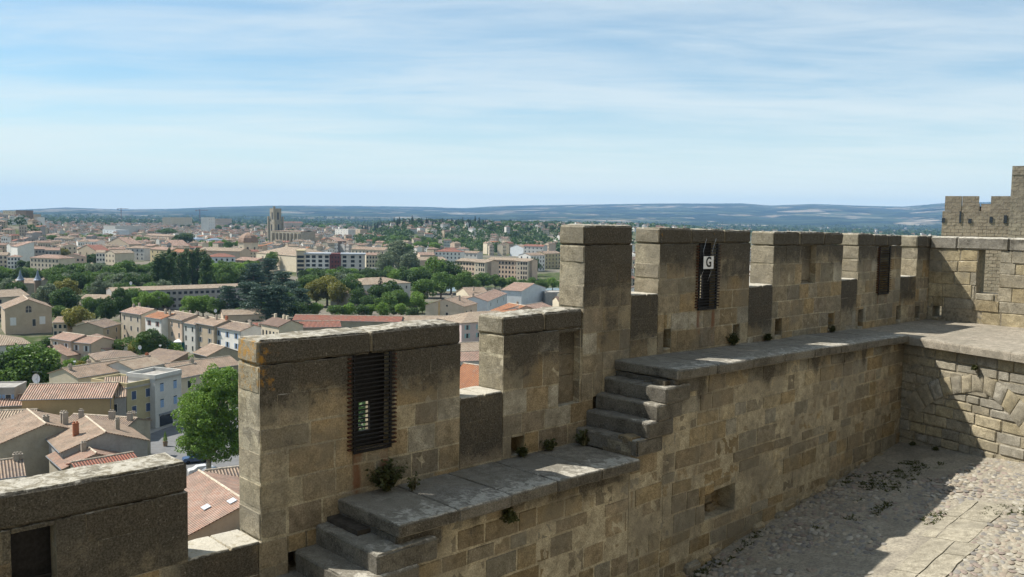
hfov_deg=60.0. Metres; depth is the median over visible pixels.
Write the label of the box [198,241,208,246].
house
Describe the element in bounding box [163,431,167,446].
potted cypress
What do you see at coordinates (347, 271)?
broadleaf tree
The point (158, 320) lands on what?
terrace house
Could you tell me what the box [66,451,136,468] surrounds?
house
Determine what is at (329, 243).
house
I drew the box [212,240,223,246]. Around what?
house
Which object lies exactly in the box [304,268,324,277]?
broadleaf tree
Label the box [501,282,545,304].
house
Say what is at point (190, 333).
terrace house
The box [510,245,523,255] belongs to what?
house
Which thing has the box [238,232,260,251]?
domed chapel
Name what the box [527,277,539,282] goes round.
broadleaf tree
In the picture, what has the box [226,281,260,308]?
cedar tree
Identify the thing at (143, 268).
broadleaf tree
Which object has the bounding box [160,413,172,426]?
shop window
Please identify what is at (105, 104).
sky
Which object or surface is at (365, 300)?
broadleaf tree
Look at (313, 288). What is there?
broadleaf tree
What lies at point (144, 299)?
broadleaf tree
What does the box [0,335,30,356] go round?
house
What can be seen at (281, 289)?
cedar tree
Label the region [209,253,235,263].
house
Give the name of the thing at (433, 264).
broadleaf tree
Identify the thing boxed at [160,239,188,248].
house
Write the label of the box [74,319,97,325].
house
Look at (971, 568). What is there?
cobblestones
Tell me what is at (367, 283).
hall
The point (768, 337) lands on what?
weed tuft
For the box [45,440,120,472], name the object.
house
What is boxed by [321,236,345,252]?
house
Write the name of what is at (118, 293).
broadleaf tree
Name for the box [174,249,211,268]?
house
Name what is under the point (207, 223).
apartment block
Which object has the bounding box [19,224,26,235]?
house
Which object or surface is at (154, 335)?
broadleaf tree
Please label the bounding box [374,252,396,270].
broadleaf tree
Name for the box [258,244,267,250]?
house
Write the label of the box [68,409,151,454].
house
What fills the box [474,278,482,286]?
broadleaf tree
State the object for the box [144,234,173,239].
house
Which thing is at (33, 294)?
broadleaf tree
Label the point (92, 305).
broadleaf tree
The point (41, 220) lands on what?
hill building
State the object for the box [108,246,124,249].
house
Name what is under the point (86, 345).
house
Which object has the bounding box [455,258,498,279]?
apartment block
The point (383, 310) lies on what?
broadleaf tree
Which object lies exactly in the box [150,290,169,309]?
broadleaf tree
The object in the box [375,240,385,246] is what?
house
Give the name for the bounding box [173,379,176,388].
window
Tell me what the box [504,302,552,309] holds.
house
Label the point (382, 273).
broadleaf tree
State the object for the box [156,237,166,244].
house
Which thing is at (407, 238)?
broadleaf tree
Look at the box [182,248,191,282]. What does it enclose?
poplar tree
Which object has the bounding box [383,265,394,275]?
broadleaf tree
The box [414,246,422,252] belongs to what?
house
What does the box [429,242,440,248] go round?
broadleaf tree
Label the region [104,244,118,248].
house
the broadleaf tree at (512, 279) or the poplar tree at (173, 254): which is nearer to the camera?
the poplar tree at (173, 254)
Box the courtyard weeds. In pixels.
[688,460,1023,576]
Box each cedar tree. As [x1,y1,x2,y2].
[213,285,238,314]
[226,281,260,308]
[238,286,285,321]
[240,262,269,286]
[259,257,283,285]
[262,285,295,318]
[266,271,295,300]
[284,281,307,301]
[290,288,311,313]
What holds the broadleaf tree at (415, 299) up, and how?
on the ground at (820, 215)
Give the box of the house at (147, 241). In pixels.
[138,239,151,243]
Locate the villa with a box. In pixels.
[12,277,49,294]
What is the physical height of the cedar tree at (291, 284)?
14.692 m
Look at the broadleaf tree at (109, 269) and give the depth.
482.82 m
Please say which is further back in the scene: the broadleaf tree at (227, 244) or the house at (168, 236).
the house at (168, 236)
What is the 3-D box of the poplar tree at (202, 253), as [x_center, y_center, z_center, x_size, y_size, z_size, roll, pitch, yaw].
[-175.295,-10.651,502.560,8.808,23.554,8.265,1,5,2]
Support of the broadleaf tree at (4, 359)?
on the ground at (820, 215)
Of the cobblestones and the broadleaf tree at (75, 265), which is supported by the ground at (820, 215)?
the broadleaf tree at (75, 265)
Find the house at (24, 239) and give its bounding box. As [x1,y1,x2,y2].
[19,236,33,241]
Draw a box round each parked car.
[182,454,205,463]
[187,464,205,473]
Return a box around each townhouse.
[91,373,150,428]
[126,367,181,428]
[168,357,208,405]
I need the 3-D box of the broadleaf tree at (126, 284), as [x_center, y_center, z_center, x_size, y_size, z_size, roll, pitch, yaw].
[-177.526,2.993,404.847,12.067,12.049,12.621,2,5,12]
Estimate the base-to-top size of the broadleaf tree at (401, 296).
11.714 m
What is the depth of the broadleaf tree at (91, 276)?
437.14 m
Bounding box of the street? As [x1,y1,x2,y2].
[148,407,238,475]
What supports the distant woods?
on the ground at (820, 215)
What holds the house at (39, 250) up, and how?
on the ground at (820, 215)
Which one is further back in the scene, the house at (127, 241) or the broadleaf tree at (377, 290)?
the house at (127, 241)
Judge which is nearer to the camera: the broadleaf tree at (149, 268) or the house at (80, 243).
the broadleaf tree at (149, 268)
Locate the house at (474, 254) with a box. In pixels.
[464,249,482,258]
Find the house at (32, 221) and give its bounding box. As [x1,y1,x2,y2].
[27,219,36,228]
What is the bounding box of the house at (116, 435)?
[45,415,149,457]
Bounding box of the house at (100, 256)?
[96,250,105,262]
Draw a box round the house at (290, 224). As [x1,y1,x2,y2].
[284,222,302,226]
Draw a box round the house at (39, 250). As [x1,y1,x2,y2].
[34,245,45,255]
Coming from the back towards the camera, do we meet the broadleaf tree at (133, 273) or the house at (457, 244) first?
the house at (457, 244)
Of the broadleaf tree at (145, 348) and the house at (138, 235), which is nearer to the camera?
the broadleaf tree at (145, 348)
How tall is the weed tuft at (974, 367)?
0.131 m
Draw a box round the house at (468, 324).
[436,310,500,341]
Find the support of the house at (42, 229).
on the ground at (820, 215)
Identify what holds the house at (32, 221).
on the ground at (820, 215)
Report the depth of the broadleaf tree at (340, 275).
497.83 m
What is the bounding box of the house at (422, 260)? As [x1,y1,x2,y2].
[417,257,446,267]
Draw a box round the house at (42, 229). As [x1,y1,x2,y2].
[34,225,44,234]
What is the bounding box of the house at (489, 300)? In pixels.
[466,289,507,310]
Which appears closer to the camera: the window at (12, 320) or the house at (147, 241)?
the window at (12, 320)
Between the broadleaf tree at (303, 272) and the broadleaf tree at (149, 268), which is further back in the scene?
the broadleaf tree at (303, 272)
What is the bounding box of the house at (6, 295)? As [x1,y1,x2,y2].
[0,287,30,319]
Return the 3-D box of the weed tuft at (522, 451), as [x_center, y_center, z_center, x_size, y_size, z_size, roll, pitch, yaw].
[0.126,2.214,12.153,0.244,0.202,0.166,-1,5,-18]
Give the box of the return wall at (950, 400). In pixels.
[861,236,1023,462]
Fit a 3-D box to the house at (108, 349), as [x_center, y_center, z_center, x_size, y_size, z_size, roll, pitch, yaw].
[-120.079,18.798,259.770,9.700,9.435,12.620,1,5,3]
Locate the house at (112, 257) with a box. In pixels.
[105,250,133,266]
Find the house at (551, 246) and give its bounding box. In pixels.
[545,242,555,250]
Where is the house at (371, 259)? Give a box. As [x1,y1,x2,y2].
[365,251,379,269]
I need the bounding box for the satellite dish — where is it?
[32,374,39,382]
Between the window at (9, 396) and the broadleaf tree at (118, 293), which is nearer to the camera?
the window at (9, 396)
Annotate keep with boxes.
[1008,166,1023,237]
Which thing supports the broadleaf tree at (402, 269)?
on the ground at (820, 215)
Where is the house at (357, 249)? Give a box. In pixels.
[351,246,387,253]
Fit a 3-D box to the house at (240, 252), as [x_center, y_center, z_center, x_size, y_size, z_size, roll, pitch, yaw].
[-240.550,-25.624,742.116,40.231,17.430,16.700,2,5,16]
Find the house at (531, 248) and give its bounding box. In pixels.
[523,243,546,252]
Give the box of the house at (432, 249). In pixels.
[427,246,439,253]
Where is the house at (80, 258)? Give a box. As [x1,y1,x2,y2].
[66,252,86,263]
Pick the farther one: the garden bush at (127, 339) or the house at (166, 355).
the garden bush at (127, 339)
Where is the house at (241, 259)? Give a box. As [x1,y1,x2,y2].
[235,256,268,273]
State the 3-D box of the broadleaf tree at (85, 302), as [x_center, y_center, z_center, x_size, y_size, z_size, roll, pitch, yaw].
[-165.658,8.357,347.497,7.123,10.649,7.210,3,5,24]
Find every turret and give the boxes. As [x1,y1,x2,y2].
[16,270,24,285]
[34,269,41,292]
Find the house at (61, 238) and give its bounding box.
[54,236,81,241]
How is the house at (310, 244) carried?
on the ground at (820, 215)
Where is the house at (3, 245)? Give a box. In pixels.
[0,242,7,251]
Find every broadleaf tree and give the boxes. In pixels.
[0,266,11,273]
[0,270,9,278]
[0,277,16,289]
[0,341,67,388]
[0,351,30,381]
[5,281,27,291]
[9,267,29,279]
[14,260,25,266]
[29,270,42,277]
[30,291,44,300]
[35,283,61,306]
[40,267,67,279]
[46,235,56,239]
[47,273,65,288]
[48,287,81,310]
[52,263,73,270]
[52,305,65,317]
[53,278,81,296]
[61,247,69,255]
[61,305,95,328]
[64,272,88,296]
[67,263,80,270]
[76,263,88,272]
[80,270,95,290]
[81,296,93,316]
[82,281,92,294]
[84,263,105,271]
[86,254,94,263]
[86,279,110,293]
[87,298,105,318]
[93,297,119,318]
[95,272,113,281]
[101,265,127,273]
[102,274,121,281]
[107,286,132,321]
[108,272,133,281]
[112,339,127,349]
[113,282,135,286]
[114,260,137,271]
[119,260,140,271]
[120,273,141,286]
[126,287,141,301]
[128,272,139,276]
[131,333,157,354]
[132,291,155,306]
[135,328,166,351]
[137,264,148,272]
[138,274,154,282]
[143,282,159,285]
[145,265,157,273]
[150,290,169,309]
[157,280,172,285]
[157,336,171,348]
[164,296,174,309]
[173,233,194,242]
[179,295,201,313]
[194,294,214,315]
[198,270,216,283]
[205,298,226,314]
[209,263,223,270]
[214,264,238,283]
[219,262,233,270]
[223,241,234,247]
[236,262,247,269]
[237,266,261,282]
[265,251,278,264]
[278,292,295,302]
[286,301,309,315]
[296,276,313,293]
[297,269,310,277]
[303,274,319,295]
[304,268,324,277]
[304,280,328,302]
[307,302,323,313]
[313,275,338,305]
[325,268,339,274]
[326,281,350,304]
[326,305,346,314]
[334,271,345,279]
[339,277,363,290]
[340,268,354,273]
[342,302,356,314]
[346,273,365,279]
[348,286,367,304]
[351,304,369,314]
[354,270,368,274]
[359,295,376,304]
[360,267,370,273]
[363,268,379,277]
[365,304,374,314]
[367,284,386,299]
[372,236,382,244]
[373,291,398,307]
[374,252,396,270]
[374,302,389,315]
[376,269,387,277]
[381,279,401,293]
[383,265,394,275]
[386,239,417,270]
[386,268,399,279]
[388,304,396,314]
[391,289,407,303]
[395,303,408,314]
[397,266,407,274]
[399,251,419,268]
[399,269,412,281]
[402,236,411,240]
[403,291,424,308]
[406,244,413,251]
[406,307,419,314]
[407,268,430,286]
[411,278,436,299]
[416,301,427,313]
[417,255,448,293]
[419,242,428,247]
[423,237,431,242]
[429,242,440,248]
[431,271,455,298]
[436,260,462,293]
[454,270,478,289]
[474,272,491,286]
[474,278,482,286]
[488,274,500,286]
[495,277,508,288]
[506,276,516,284]
[517,279,529,282]
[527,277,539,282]
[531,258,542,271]
[535,279,548,288]
[547,277,558,289]
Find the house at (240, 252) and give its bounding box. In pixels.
[200,247,250,258]
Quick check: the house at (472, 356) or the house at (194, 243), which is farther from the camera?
the house at (194, 243)
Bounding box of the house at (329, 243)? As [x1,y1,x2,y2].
[321,240,334,252]
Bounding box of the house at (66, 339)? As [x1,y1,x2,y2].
[48,332,86,350]
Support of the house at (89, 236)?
on the ground at (820, 215)
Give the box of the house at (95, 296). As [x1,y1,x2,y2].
[80,294,108,309]
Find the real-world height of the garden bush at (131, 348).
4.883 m
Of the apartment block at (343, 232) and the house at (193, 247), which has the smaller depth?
the house at (193, 247)
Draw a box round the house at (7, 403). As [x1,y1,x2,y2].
[0,393,23,409]
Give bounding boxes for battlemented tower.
[940,196,1010,314]
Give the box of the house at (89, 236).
[86,234,96,238]
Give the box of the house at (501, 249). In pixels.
[497,243,505,255]
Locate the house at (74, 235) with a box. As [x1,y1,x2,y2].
[68,233,78,236]
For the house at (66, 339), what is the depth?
255.19 m
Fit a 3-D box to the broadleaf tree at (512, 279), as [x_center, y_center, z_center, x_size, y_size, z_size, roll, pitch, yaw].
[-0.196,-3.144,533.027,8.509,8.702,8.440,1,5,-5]
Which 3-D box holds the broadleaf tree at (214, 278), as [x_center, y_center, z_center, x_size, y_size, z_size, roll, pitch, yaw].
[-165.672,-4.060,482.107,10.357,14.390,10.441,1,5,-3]
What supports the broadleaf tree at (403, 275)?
on the ground at (820, 215)
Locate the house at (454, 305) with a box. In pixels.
[425,294,477,314]
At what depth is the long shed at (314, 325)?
301.35 m
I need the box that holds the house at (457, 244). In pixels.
[450,241,460,247]
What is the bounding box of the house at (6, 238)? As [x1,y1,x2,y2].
[1,234,10,242]
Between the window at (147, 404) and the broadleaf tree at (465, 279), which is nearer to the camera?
the window at (147, 404)
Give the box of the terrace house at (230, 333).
[216,319,260,350]
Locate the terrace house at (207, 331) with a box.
[195,314,229,348]
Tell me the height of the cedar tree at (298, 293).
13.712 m
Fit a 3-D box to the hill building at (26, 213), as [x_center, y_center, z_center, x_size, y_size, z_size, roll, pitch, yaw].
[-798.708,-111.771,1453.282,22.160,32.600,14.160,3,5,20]
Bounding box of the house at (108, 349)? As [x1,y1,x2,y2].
[90,334,128,351]
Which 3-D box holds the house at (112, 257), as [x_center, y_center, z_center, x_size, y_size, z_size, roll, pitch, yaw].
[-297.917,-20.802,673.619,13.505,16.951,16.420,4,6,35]
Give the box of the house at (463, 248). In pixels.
[456,246,468,250]
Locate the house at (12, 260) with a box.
[7,255,22,268]
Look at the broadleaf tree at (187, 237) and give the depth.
998.99 m
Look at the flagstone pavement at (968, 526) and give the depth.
13.12 m
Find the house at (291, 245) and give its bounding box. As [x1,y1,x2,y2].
[285,243,297,246]
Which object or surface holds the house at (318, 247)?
on the ground at (820, 215)
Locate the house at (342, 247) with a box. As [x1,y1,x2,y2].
[339,242,346,252]
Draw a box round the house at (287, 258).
[256,247,320,271]
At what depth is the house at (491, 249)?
997.45 m
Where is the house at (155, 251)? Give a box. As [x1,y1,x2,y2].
[150,246,179,261]
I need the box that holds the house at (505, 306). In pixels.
[490,301,534,311]
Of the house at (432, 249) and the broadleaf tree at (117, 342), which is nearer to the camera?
the broadleaf tree at (117, 342)
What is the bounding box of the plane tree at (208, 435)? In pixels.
[170,363,238,468]
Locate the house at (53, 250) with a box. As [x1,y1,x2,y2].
[45,246,60,254]
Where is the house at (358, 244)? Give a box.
[352,242,365,247]
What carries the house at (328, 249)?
on the ground at (820, 215)
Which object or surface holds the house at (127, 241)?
on the ground at (820, 215)
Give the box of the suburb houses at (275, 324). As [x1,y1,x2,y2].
[0,212,931,334]
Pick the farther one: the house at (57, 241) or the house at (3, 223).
the house at (3, 223)
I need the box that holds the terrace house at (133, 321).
[120,303,159,340]
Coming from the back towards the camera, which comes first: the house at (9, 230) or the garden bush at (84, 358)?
the house at (9, 230)
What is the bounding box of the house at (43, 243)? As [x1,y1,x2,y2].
[37,239,50,246]
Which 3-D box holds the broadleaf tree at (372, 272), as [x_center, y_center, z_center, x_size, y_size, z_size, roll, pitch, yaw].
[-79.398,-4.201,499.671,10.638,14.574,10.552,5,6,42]
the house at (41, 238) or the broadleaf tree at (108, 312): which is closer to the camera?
the broadleaf tree at (108, 312)
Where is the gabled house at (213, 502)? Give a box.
[184,469,239,540]
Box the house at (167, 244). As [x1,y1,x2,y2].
[160,241,171,246]
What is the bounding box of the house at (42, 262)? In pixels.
[29,254,75,270]
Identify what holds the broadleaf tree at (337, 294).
on the ground at (820, 215)
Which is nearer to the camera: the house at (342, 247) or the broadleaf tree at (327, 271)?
the broadleaf tree at (327, 271)
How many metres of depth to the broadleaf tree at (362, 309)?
355.21 m
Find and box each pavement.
[150,415,203,433]
[885,500,1008,576]
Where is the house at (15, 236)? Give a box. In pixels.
[8,233,19,239]
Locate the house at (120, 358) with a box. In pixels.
[92,355,144,362]
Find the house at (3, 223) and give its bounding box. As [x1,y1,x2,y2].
[0,220,7,227]
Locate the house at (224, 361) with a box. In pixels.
[164,355,237,380]
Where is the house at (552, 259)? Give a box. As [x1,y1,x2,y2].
[539,251,559,268]
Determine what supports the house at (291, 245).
on the ground at (820, 215)
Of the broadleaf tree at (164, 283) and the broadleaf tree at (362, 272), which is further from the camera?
the broadleaf tree at (362, 272)
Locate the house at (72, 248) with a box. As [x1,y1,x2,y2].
[63,243,76,253]
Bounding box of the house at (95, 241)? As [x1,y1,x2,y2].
[82,239,106,244]
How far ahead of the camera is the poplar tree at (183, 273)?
474.25 m
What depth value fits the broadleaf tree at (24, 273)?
486.60 m
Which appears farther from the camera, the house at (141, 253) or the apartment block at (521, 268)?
the house at (141, 253)
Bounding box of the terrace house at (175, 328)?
[167,310,203,350]
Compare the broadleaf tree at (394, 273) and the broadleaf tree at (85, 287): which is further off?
the broadleaf tree at (394, 273)
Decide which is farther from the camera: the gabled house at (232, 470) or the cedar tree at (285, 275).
the cedar tree at (285, 275)
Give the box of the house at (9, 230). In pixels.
[1,227,15,233]
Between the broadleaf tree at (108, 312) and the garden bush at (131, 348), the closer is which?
the garden bush at (131, 348)
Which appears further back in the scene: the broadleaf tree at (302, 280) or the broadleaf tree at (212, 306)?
the broadleaf tree at (302, 280)
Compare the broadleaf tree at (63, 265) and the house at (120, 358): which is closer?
the house at (120, 358)
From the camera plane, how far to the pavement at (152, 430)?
176.11 m
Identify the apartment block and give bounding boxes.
[103,229,128,234]
[104,225,143,234]
[162,217,191,226]
[201,217,214,231]
[215,219,231,225]
[296,250,365,275]
[335,229,355,239]
[356,229,366,234]
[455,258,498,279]
[488,257,538,279]
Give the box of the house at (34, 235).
[25,231,39,240]
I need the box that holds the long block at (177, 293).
[106,283,245,311]
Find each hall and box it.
[0,295,52,334]
[358,277,410,296]
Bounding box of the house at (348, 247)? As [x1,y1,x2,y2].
[346,242,353,252]
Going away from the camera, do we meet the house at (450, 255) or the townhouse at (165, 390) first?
the townhouse at (165, 390)
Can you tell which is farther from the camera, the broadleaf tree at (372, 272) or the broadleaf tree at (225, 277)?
the broadleaf tree at (372, 272)
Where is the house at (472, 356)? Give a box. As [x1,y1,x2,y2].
[460,350,478,365]
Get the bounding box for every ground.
[0,202,990,429]
[688,442,1023,576]
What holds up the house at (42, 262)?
on the ground at (820, 215)
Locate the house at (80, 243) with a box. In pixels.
[76,239,89,246]
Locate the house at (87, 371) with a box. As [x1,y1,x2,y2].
[47,359,119,382]
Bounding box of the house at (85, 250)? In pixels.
[77,243,108,263]
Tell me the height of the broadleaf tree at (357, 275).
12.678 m
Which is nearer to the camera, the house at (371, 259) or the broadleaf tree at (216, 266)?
the broadleaf tree at (216, 266)
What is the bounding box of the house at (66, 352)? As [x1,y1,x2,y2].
[47,344,80,363]
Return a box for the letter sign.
[700,239,715,278]
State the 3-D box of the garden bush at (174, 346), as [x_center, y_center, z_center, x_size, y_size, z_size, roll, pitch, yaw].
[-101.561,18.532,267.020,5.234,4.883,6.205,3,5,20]
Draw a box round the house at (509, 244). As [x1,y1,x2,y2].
[504,241,513,253]
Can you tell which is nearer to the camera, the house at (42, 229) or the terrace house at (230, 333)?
the terrace house at (230, 333)
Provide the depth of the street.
162.32 m
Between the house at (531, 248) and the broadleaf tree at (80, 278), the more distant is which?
the house at (531, 248)
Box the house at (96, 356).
[88,350,136,362]
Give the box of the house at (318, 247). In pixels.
[313,244,324,251]
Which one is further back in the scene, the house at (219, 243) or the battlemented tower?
the house at (219, 243)
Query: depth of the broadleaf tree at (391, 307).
373.65 m
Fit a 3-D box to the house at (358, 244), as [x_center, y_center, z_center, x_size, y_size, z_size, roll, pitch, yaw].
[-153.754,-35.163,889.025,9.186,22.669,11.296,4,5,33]
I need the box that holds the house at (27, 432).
[0,408,72,476]
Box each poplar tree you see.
[149,254,165,282]
[159,251,167,279]
[161,255,177,284]
[168,250,179,284]
[174,252,189,284]
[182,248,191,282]
[186,249,199,284]
[193,247,199,278]
[196,249,209,284]
[198,254,214,283]
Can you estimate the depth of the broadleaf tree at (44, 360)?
196.51 m
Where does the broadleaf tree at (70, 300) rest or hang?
on the ground at (820, 215)
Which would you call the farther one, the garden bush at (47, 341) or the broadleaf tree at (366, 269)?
the broadleaf tree at (366, 269)
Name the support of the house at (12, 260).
on the ground at (820, 215)
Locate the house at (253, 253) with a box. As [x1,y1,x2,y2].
[251,250,259,257]
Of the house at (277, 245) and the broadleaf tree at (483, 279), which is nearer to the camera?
the broadleaf tree at (483, 279)
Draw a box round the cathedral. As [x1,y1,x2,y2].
[267,206,314,241]
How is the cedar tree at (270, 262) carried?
on the ground at (820, 215)
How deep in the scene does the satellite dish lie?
168.10 m
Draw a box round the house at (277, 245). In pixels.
[272,242,284,248]
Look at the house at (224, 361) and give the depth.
222.71 m
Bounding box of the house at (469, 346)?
[458,341,478,350]
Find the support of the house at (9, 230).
on the ground at (820, 215)
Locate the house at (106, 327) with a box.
[71,318,121,338]
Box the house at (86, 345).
[72,335,113,362]
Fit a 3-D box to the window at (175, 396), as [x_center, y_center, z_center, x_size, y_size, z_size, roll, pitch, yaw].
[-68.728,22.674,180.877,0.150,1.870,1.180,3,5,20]
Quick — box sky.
[0,0,1023,209]
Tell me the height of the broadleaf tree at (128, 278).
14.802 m
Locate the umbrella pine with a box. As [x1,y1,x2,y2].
[155,228,177,233]
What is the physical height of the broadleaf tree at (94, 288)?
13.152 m
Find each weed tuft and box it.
[365,457,407,491]
[406,471,423,490]
[499,507,519,524]
[515,444,528,457]
[540,437,557,449]
[573,429,589,445]
[726,332,739,344]
[763,333,772,340]
[830,325,836,331]
[970,364,978,369]
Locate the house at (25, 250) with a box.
[11,241,34,265]
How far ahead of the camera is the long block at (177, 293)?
397.02 m
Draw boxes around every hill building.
[3,211,15,214]
[16,210,32,218]
[34,217,44,224]
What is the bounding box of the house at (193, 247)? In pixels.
[190,245,202,248]
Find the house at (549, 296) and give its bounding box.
[543,290,558,304]
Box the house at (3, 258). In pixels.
[0,252,9,267]
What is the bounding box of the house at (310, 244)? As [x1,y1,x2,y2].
[301,242,312,247]
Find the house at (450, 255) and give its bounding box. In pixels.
[434,249,464,263]
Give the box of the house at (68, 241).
[60,240,74,243]
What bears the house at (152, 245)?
on the ground at (820, 215)
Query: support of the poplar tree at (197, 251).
on the ground at (820, 215)
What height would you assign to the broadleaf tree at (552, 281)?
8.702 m
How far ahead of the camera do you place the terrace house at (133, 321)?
290.77 m
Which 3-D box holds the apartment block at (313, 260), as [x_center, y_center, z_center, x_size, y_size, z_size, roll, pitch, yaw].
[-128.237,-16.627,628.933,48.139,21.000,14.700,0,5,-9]
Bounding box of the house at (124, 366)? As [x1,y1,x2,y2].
[106,352,166,373]
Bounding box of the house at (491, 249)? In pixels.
[488,243,493,255]
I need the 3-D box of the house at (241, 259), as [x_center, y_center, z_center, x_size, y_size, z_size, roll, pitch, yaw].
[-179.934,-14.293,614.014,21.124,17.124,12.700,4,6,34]
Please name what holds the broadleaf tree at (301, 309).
on the ground at (820, 215)
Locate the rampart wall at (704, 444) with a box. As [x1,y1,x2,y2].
[0,224,936,576]
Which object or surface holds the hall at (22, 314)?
on the ground at (820, 215)
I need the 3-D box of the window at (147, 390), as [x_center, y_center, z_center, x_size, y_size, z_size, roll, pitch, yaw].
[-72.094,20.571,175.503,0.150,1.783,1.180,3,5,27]
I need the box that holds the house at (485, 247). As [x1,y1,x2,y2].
[483,241,490,253]
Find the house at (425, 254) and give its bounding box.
[416,251,434,256]
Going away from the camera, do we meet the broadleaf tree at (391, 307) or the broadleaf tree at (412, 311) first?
the broadleaf tree at (412, 311)
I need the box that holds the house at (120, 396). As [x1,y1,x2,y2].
[104,376,127,415]
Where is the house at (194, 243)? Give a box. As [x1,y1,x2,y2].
[189,240,199,245]
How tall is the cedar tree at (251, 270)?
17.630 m
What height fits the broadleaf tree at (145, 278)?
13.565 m
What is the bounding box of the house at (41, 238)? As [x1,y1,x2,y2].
[38,236,46,240]
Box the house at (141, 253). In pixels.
[126,246,151,260]
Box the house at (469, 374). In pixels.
[460,362,478,388]
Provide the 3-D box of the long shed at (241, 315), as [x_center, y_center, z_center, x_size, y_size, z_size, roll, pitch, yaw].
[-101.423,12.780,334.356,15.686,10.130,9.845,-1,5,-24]
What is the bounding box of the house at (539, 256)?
[519,251,544,270]
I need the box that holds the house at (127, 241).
[107,237,141,246]
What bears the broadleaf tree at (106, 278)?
on the ground at (820, 215)
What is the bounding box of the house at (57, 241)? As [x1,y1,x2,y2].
[49,239,61,243]
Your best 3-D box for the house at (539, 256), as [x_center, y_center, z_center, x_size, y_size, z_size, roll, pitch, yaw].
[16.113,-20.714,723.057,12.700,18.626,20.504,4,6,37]
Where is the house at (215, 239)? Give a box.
[206,238,222,241]
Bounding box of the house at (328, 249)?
[322,246,333,252]
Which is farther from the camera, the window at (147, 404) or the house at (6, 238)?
the house at (6, 238)
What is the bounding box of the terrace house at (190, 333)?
[181,315,208,352]
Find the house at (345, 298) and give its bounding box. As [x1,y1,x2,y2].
[330,290,367,306]
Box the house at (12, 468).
[0,452,26,479]
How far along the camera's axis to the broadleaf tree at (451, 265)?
494.12 m
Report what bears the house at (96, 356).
on the ground at (820, 215)
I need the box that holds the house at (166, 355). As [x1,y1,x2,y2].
[149,348,189,362]
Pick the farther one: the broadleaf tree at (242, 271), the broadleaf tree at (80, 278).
the broadleaf tree at (242, 271)
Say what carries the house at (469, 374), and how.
on the ground at (820, 215)
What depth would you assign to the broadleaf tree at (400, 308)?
372.28 m
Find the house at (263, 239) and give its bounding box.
[260,237,265,244]
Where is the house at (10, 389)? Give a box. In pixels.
[0,381,26,398]
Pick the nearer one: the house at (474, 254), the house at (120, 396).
the house at (120, 396)
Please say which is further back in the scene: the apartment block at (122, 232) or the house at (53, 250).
the apartment block at (122, 232)
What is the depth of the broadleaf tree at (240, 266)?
537.57 m
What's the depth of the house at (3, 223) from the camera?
1079.25 m
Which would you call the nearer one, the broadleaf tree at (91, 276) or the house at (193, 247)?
the broadleaf tree at (91, 276)
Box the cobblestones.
[686,459,1023,576]
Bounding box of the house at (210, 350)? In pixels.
[192,343,240,360]
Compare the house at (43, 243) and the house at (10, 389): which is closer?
the house at (10, 389)
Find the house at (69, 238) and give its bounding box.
[63,236,74,241]
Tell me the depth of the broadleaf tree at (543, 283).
518.82 m
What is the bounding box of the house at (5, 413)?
[0,408,43,419]
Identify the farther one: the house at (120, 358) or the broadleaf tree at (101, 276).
the broadleaf tree at (101, 276)
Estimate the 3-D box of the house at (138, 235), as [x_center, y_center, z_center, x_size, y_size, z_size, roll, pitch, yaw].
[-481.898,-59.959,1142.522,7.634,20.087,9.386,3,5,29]
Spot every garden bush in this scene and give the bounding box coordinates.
[41,336,50,346]
[62,358,77,365]
[80,355,88,362]
[121,336,137,343]
[127,340,138,352]
[168,343,183,350]
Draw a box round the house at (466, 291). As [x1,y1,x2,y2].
[455,286,486,296]
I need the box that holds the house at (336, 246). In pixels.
[332,240,337,252]
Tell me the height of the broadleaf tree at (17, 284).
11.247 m
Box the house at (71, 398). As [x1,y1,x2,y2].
[19,381,120,416]
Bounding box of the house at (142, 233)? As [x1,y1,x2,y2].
[137,231,146,236]
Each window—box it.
[2,394,13,398]
[10,318,15,324]
[26,306,31,312]
[40,316,44,323]
[114,404,117,412]
[131,390,136,399]
[145,388,149,396]
[146,402,149,411]
[160,382,163,391]
[160,398,163,407]
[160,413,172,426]
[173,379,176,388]
[173,395,176,404]
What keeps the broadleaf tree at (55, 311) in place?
on the ground at (820, 215)
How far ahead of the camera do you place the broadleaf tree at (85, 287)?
416.70 m
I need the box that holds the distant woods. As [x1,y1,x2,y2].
[3,213,941,430]
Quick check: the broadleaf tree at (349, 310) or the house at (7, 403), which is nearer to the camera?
the house at (7, 403)
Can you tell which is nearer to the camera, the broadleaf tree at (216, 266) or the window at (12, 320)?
the window at (12, 320)
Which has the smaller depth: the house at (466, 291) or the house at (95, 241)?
the house at (466, 291)
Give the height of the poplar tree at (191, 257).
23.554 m
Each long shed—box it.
[220,308,264,322]
[252,320,341,330]
[292,314,402,327]
[393,315,448,320]
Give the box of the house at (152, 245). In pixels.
[144,243,160,247]
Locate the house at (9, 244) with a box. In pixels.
[7,242,17,255]
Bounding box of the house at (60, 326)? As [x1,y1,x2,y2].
[52,316,72,335]
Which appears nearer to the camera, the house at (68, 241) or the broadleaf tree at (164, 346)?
the broadleaf tree at (164, 346)
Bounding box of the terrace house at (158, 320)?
[144,308,174,348]
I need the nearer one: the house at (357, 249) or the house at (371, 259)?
the house at (371, 259)
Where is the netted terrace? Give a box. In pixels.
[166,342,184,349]
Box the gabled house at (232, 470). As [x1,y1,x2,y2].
[204,465,238,476]
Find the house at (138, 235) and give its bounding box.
[133,234,142,238]

